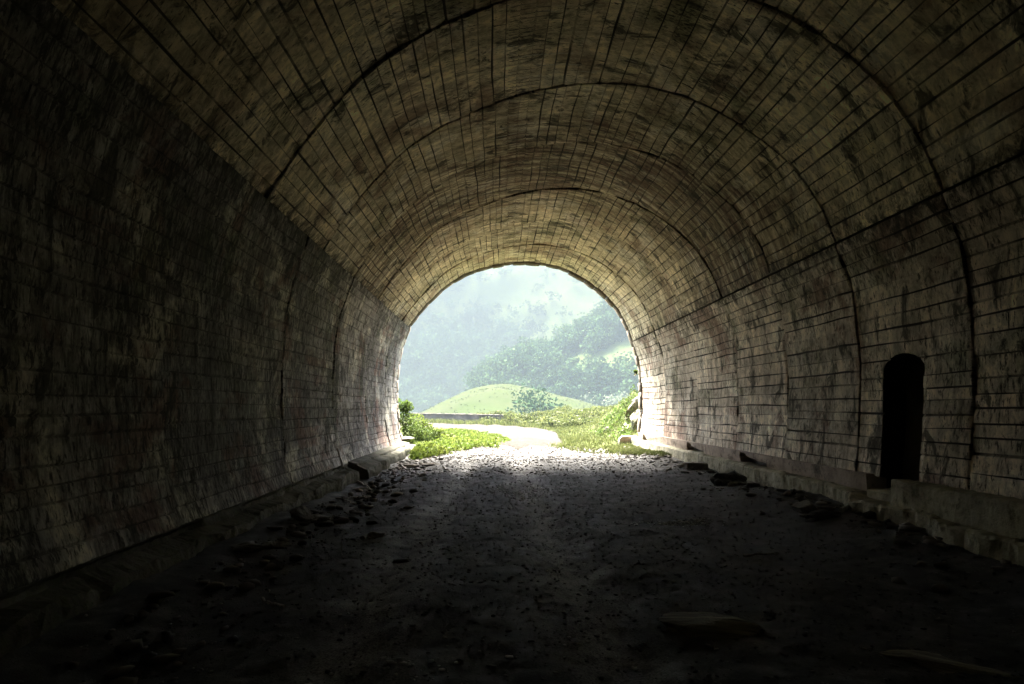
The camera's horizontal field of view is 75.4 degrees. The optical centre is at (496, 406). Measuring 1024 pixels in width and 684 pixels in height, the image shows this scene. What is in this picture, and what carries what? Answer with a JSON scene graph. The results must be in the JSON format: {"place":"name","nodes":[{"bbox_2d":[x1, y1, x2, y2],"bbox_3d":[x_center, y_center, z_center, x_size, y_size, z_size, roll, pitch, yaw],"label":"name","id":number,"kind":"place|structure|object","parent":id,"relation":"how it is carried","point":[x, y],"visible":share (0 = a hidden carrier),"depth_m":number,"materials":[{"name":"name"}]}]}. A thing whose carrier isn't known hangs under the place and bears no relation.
{"place":"outdoors","nodes":[
{"label":"outdoors","id":0,"kind":"place"},
{"bbox_2d":[404,423,562,448],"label":"gravel road","id":1,"kind":"structure","parent":0,"point":[521,437],"depth_m":39.40,"materials":[{"name":"beige gravel"}]},
{"bbox_2d":[402,384,597,421],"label":"meadow hill","id":2,"kind":"structure","parent":0,"point":[498,400],"depth_m":184.97,"materials":[{"name":"green plant"}]},
{"bbox_2d":[420,383,592,412],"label":"meadow tussocks","id":3,"kind":"object","parent":2,"relation":"on","point":[507,394],"visible":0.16,"depth_m":199.98,"materials":[{"name":"green plant"}]},
{"bbox_2d":[505,386,549,411],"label":"tree","id":4,"kind":"object","parent":2,"relation":"on","point":[515,410],"visible":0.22,"depth_m":150.90,"materials":[{"name":"green plant"}]},
{"bbox_2d":[507,402,553,411],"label":"tree","id":5,"kind":"object","parent":2,"relation":"on","point":[537,406],"visible":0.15,"depth_m":142.43,"materials":[{"name":"green plant"}]},
{"bbox_2d":[511,383,563,414],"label":"tree","id":6,"kind":"object","parent":2,"relation":"on","point":[531,401],"visible":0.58,"depth_m":142.83,"materials":[{"name":"green plant"}]},
{"bbox_2d":[580,391,629,405],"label":"tree","id":7,"kind":"object","parent":2,"relation":"on","point":[612,400],"visible":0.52,"depth_m":274.35,"materials":[{"name":"green plant"}]},
{"bbox_2d":[400,265,607,396],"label":"mountain","id":8,"kind":"structure","parent":0,"point":[515,288],"depth_m":839.64,"materials":[{"name":"green plant"}]},
{"bbox_2d":[398,265,607,418],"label":"mountain forest","id":9,"kind":"object","parent":8,"relation":"on","point":[446,342],"visible":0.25,"depth_m":730.33,"materials":[{"name":"green plant"}]},
{"bbox_2d":[0,445,1023,683],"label":"tunnel floor","id":10,"kind":"structure","parent":0,"point":[48,651],"depth_m":5.96,"materials":[{"name":"black soil"}]},
{"bbox_2d":[261,597,285,607],"bbox_3d":[-1.989,1.758,5.904,0.424,0.070,0.054,0,0,44],"label":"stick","id":11,"kind":"object","parent":10,"relation":"on","point":[264,602],"visible":1,"depth_m":5.93,"materials":[{"name":"brown wood"}]},
{"bbox_2d":[289,505,314,521],"bbox_3d":[-2.926,1.613,9.925,0.390,0.250,0.344,0,0,39],"label":"stone","id":12,"kind":"object","parent":10,"relation":"on","point":[301,513],"visible":0.94,"depth_m":9.82,"materials":[{"name":"stone"}]},
{"bbox_2d":[367,532,385,538],"bbox_3d":[-1.594,1.707,8.845,0.239,0.084,0.347,0,0,44],"label":"stone","id":13,"kind":"object","parent":10,"relation":"on","point":[371,535],"visible":0.94,"depth_m":8.77,"materials":[{"name":"stone"}]},
{"bbox_2d":[85,453,724,683],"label":"pale gravel","id":14,"kind":"structure","parent":10,"relation":"on","point":[456,662],"depth_m":5.51,"materials":[{"name":"grey gravel"}]},
{"bbox_2d":[404,464,419,467],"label":"stone","id":15,"kind":"object","parent":10,"relation":"on","point":[412,465],"visible":0.89,"depth_m":19.20,"materials":[{"name":"stone"}]},
{"bbox_2d":[419,462,440,465],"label":"stone","id":16,"kind":"object","parent":10,"relation":"on","point":[427,464],"visible":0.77,"depth_m":19.24,"materials":[{"name":"stone"}]},
{"bbox_2d":[56,446,1023,683],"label":"kerb rubble","id":17,"kind":"object","parent":10,"relation":"on","point":[127,647],"visible":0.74,"depth_m":7.55,"materials":[{"name":"stone"}]},
{"bbox_2d":[618,436,637,444],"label":"concrete block","id":18,"kind":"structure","parent":10,"relation":"on","point":[625,439],"depth_m":26.78,"materials":[{"name":"beige concrete"}]},
{"bbox_2d":[683,462,708,469],"bbox_3d":[4.994,1.526,16.617,0.584,0.264,0.292,0,0,-6],"label":"concrete chunk","id":19,"kind":"object","parent":10,"relation":"on","point":[697,465],"visible":0.69,"depth_m":16.48,"materials":[{"name":"grey concrete"}]},
{"bbox_2d":[658,612,762,638],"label":"rock","id":20,"kind":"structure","parent":10,"relation":"on","point":[707,624],"depth_m":4.95,"materials":[{"name":"grey stone"}]},
{"bbox_2d":[710,470,746,485],"bbox_3d":[4.932,1.596,13.973,0.839,0.508,0.727,0,0,20],"label":"rock","id":21,"kind":"object","parent":10,"relation":"on","point":[719,479],"visible":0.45,"depth_m":13.77,"materials":[{"name":"grey stone"}]},
{"bbox_2d":[746,481,760,487],"bbox_3d":[5.106,1.563,13.168,0.273,0.160,0.232,0,0,28],"label":"stone","id":22,"kind":"object","parent":10,"relation":"on","point":[751,484],"visible":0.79,"depth_m":13.09,"materials":[{"name":"stone"}]},
{"bbox_2d":[791,500,818,513],"bbox_3d":[4.663,1.527,9.990,0.386,0.212,0.559,0,0,2],"label":"stone","id":23,"kind":"object","parent":10,"relation":"on","point":[805,506],"visible":0.84,"depth_m":9.84,"materials":[{"name":"stone"}]},
{"bbox_2d":[839,504,851,512],"bbox_3d":[5.234,1.456,9.724,0.641,0.139,0.115,0,0,-34],"label":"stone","id":24,"kind":"object","parent":10,"relation":"on","point":[844,508],"visible":0.42,"depth_m":9.56,"materials":[{"name":"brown stone"}]},
{"bbox_2d":[879,650,1021,677],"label":"rock","id":25,"kind":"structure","parent":10,"relation":"on","point":[935,662],"depth_m":4.36,"materials":[{"name":"grey stone"}]},
{"bbox_2d":[16,458,1023,683],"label":"dark gravel","id":26,"kind":"structure","parent":0,"point":[681,648],"depth_m":6.24,"materials":[{"name":"grey gravel"}]},
{"bbox_2d":[400,389,671,456],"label":"ground","id":27,"kind":"structure","parent":0,"point":[623,416],"depth_m":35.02,"materials":[{"name":"green plant"}]},
{"bbox_2d":[398,398,432,441],"bbox_3d":[-4.096,0.664,29.273,2.559,2.262,1.324,0,0,0],"label":"bush","id":28,"kind":"object","parent":27,"relation":"on","point":[405,407],"visible":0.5,"depth_m":29.14,"materials":[{"name":"green plant"}]},
{"bbox_2d":[406,413,455,437],"bbox_3d":[-3.112,1.030,31.579,2.517,1.492,1.122,0,0,-10],"label":"bush","id":29,"kind":"object","parent":27,"relation":"on","point":[436,432],"visible":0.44,"depth_m":31.48,"materials":[{"name":"green plant"}]},
{"bbox_2d":[404,428,511,459],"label":"leafy weeds","id":30,"kind":"object","parent":27,"relation":"on","point":[463,439],"visible":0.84,"depth_m":26.73,"materials":[{"name":"green plant"}]},
{"bbox_2d":[406,413,531,421],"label":"parapet wall","id":31,"kind":"structure","parent":27,"relation":"on","point":[463,417],"depth_m":67.05,"materials":[{"name":"stone"}]},
{"bbox_2d":[406,418,542,427],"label":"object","id":32,"kind":"structure","parent":27,"relation":"on","point":[488,422],"depth_m":58.74,"materials":[{"name":"green plant"}]},
{"bbox_2d":[0,0,1023,656],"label":"tunnel","id":33,"kind":"structure","parent":27,"relation":"on","point":[244,244],"depth_m":9.30,"materials":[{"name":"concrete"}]},
{"bbox_2d":[402,437,413,440],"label":"stone slab","id":34,"kind":"structure","parent":33,"relation":"on","point":[406,438],"depth_m":26.43,"materials":[{"name":"stone"}]},
{"bbox_2d":[476,405,618,428],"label":"tall undergrowth","id":35,"kind":"object","parent":27,"relation":"on","point":[565,416],"visible":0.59,"depth_m":53.85,"materials":[{"name":"green plant"}]},
{"bbox_2d":[588,384,638,442],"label":"bank plants","id":36,"kind":"object","parent":27,"relation":"on","point":[611,426],"visible":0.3,"depth_m":32.93,"materials":[{"name":"green plant"}]},
{"bbox_2d":[625,399,637,419],"bbox_3d":[6.617,0.403,31.290,1.114,1.556,1.293,0,0,8],"label":"boulder","id":37,"kind":"object","parent":27,"relation":"on","point":[634,405],"visible":0.3,"depth_m":30.76,"materials":[{"name":"grey stone"}]},
{"bbox_2d":[630,409,639,432],"bbox_3d":[6.262,0.828,28.598,1.052,1.508,1.275,0,0,10],"label":"boulder","id":38,"kind":"object","parent":27,"relation":"on","point":[634,416],"visible":0.14,"depth_m":28.24,"materials":[{"name":"grey stone"}]},
{"bbox_2d":[379,446,704,482],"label":"gravel","id":39,"kind":"structure","parent":0,"point":[531,457],"depth_m":20.50,"materials":[{"name":"grey gravel"}]},
{"bbox_2d":[550,335,634,393],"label":"forest spur","id":40,"kind":"structure","parent":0,"point":[619,347],"depth_m":366.23,"materials":[{"name":"green plant"}]},
{"bbox_2d":[462,299,639,406],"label":"spur forest","id":41,"kind":"object","parent":40,"relation":"on","point":[536,363],"visible":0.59,"depth_m":352.49,"materials":[{"name":"green plant"}]}
]}

